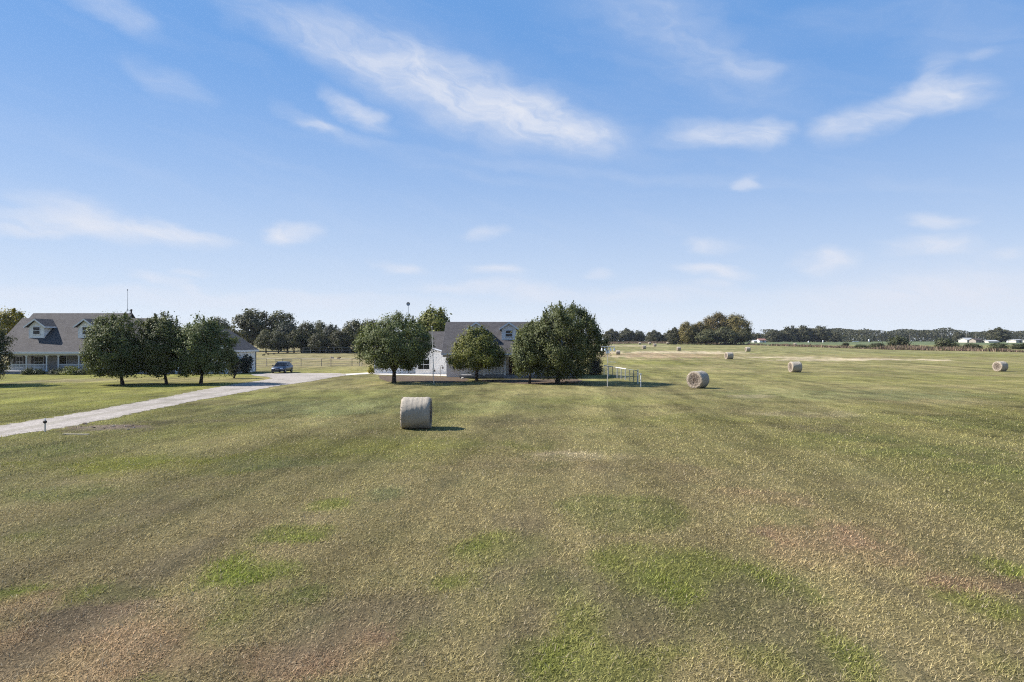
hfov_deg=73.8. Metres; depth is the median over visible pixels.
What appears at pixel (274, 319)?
paddock tree
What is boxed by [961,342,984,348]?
scrub bush
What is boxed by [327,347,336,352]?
fence bush
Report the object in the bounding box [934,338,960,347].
scrub bush
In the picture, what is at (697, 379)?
hay bale
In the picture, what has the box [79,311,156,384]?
pear tree
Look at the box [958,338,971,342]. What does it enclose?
white house
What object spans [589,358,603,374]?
domed shrub
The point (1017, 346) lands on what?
scrub bush
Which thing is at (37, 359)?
window
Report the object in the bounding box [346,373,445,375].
walkway
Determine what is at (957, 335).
distant tree
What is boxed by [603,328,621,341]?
distant tree
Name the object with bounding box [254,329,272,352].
paddock tree
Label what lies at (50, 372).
porch shrub
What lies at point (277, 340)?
paddock tree
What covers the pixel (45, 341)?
farmhouse
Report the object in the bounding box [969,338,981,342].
brown house
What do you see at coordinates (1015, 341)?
trailer home
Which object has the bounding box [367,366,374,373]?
yellow shrub
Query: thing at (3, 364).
pear tree
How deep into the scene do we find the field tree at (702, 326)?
361.74 m
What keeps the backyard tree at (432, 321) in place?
on the ground at (848, 367)
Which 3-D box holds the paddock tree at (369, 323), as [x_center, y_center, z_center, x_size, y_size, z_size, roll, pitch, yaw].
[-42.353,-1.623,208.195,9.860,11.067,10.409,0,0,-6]
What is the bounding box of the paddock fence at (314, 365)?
[256,359,361,365]
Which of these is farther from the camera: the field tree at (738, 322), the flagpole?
the field tree at (738, 322)
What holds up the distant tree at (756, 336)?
on the ground at (848, 367)
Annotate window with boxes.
[15,356,22,367]
[34,356,43,367]
[417,359,429,369]
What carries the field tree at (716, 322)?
on the ground at (848, 367)
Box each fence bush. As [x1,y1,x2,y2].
[296,346,312,352]
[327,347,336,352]
[337,347,351,352]
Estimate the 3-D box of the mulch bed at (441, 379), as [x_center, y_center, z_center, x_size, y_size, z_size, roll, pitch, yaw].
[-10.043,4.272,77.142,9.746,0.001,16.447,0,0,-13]
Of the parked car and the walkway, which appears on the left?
the parked car
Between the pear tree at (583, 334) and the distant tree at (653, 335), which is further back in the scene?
the distant tree at (653, 335)
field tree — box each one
[663,327,682,344]
[678,321,698,344]
[693,329,718,344]
[694,320,714,344]
[700,311,732,344]
[713,326,740,344]
[723,312,754,344]
[737,328,752,343]
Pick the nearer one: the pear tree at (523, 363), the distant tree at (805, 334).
the pear tree at (523, 363)
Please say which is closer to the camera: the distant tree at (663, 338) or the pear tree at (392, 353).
the pear tree at (392, 353)
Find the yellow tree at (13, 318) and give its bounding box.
[0,308,28,357]
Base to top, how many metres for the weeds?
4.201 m
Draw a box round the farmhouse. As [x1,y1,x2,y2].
[0,313,258,373]
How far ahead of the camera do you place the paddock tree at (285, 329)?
202.54 m
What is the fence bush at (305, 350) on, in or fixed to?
on the ground at (848, 367)
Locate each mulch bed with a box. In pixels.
[378,375,468,382]
[481,379,581,383]
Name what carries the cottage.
on the ground at (848, 367)
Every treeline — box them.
[594,333,878,341]
[761,327,1023,341]
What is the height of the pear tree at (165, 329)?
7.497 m
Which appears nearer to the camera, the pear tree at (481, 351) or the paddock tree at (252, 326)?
the pear tree at (481, 351)
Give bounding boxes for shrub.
[19,367,35,374]
[33,368,46,374]
[46,368,57,374]
[53,367,67,374]
[59,366,79,374]
[72,367,90,374]
[225,352,240,377]
[238,352,253,372]
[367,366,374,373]
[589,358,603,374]
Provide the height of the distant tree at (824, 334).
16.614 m
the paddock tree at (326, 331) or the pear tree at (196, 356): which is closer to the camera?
the pear tree at (196, 356)
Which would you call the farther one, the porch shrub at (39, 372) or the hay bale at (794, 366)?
the hay bale at (794, 366)
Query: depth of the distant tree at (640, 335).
526.95 m
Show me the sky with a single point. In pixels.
(647, 166)
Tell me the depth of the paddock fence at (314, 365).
115.34 m
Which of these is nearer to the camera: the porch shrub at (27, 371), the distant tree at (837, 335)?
the porch shrub at (27, 371)
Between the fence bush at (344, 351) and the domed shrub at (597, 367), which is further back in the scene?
the fence bush at (344, 351)
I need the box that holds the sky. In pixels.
[0,0,1023,340]
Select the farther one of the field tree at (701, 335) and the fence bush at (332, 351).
the field tree at (701, 335)
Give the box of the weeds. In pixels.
[593,341,1023,351]
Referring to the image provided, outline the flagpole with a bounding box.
[432,334,433,380]
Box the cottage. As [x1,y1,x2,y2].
[374,322,575,378]
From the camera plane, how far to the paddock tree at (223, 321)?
230.68 m
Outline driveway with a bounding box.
[0,373,345,436]
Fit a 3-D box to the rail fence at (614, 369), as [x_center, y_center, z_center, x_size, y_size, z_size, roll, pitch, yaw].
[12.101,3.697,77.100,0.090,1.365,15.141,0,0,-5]
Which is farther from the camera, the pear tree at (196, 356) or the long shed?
the long shed
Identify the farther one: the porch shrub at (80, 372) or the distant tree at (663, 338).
the distant tree at (663, 338)
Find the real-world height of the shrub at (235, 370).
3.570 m
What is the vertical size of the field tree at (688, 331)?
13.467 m
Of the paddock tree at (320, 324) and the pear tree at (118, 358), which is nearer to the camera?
the pear tree at (118, 358)
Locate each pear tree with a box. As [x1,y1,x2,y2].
[0,317,17,379]
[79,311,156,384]
[133,311,184,383]
[165,311,241,383]
[351,310,436,382]
[444,321,510,380]
[508,321,553,383]
[515,300,614,382]
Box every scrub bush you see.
[854,344,865,347]
[865,343,885,347]
[882,335,910,346]
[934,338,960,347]
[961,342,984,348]
[987,342,1008,348]
[1008,342,1023,348]
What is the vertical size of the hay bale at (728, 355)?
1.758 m
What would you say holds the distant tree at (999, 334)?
on the ground at (848, 367)
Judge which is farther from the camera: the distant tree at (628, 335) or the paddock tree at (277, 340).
the distant tree at (628, 335)
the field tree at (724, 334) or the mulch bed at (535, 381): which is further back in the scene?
the field tree at (724, 334)
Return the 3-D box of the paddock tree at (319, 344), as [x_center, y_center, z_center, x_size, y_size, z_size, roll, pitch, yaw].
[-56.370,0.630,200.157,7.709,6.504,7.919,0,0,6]
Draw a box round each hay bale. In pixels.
[400,397,432,428]
[686,371,708,387]
[724,352,733,358]
[788,361,801,371]
[992,361,1007,370]
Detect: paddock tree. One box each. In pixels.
[208,316,231,329]
[229,308,274,345]
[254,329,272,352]
[265,310,297,350]
[265,331,288,352]
[272,320,300,352]
[282,330,305,352]
[298,320,323,347]
[307,332,330,352]
[313,320,326,331]
[321,322,340,339]
[327,329,352,352]
[340,318,363,350]
[362,318,381,347]
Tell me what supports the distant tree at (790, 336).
on the ground at (848, 367)
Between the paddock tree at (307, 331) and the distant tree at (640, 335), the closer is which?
the paddock tree at (307, 331)
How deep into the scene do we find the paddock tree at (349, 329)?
201.84 m
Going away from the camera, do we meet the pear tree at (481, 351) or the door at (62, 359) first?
the pear tree at (481, 351)
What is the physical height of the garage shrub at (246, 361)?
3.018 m
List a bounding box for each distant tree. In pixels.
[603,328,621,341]
[616,328,636,341]
[632,330,644,341]
[645,330,661,341]
[661,333,667,341]
[749,332,764,341]
[761,330,784,341]
[781,325,799,341]
[794,325,816,341]
[810,325,835,341]
[830,331,841,341]
[952,331,964,341]
[982,327,1012,341]
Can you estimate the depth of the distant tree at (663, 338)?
517.61 m
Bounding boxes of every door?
[59,356,65,369]
[509,357,515,373]
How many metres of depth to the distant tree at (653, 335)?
516.82 m
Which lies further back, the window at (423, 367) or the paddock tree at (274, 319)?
the paddock tree at (274, 319)
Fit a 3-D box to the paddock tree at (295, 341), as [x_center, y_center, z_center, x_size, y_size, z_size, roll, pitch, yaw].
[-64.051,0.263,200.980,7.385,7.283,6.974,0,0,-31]
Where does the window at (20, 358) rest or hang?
in the farmhouse
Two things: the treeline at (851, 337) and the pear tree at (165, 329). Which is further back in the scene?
the treeline at (851, 337)
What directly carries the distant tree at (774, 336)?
on the ground at (848, 367)
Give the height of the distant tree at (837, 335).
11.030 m
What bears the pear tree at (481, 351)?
on the ground at (848, 367)
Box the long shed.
[982,340,999,342]
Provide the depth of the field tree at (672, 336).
363.80 m
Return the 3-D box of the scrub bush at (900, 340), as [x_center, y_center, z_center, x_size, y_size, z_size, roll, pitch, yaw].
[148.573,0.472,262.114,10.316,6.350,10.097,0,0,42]
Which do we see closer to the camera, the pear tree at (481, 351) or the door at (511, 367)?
the pear tree at (481, 351)
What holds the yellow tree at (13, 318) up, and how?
on the ground at (848, 367)
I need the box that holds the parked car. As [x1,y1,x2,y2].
[271,362,292,372]
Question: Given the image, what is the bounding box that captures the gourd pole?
[601,346,614,386]
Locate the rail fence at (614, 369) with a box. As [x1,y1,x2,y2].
[604,365,637,382]
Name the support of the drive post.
on the ground at (848, 367)
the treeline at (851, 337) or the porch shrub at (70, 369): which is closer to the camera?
the porch shrub at (70, 369)
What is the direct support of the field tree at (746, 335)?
on the ground at (848, 367)
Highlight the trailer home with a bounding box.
[1008,339,1022,342]
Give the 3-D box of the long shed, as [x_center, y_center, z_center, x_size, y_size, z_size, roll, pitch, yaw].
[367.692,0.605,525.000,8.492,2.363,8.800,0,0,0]
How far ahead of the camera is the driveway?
46.42 m
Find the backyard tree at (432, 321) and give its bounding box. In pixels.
[417,304,452,330]
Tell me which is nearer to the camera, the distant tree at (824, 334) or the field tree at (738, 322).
the field tree at (738, 322)
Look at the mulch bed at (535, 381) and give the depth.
71.55 m
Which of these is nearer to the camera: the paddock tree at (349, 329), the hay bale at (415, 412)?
the hay bale at (415, 412)
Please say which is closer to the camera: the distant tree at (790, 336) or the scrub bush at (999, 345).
the scrub bush at (999, 345)
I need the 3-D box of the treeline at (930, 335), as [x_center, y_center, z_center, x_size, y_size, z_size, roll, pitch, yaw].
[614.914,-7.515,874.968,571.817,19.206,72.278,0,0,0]
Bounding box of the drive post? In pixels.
[43,418,46,431]
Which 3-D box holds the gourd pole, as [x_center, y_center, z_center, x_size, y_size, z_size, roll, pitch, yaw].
[8.979,2.423,63.502,1.413,3.915,0.179,0,0,0]
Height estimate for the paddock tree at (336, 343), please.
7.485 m
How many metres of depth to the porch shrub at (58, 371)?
85.83 m
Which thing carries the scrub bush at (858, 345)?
on the ground at (848, 367)
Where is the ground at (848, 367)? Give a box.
[0,341,1023,681]
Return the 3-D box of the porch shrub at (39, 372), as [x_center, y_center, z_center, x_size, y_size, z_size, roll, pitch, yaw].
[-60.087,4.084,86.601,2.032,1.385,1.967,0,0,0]
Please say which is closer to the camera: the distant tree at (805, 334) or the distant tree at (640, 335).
the distant tree at (640, 335)
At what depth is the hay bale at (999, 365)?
94.82 m
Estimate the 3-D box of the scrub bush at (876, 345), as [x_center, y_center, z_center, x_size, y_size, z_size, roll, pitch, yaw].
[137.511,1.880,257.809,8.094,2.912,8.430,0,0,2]

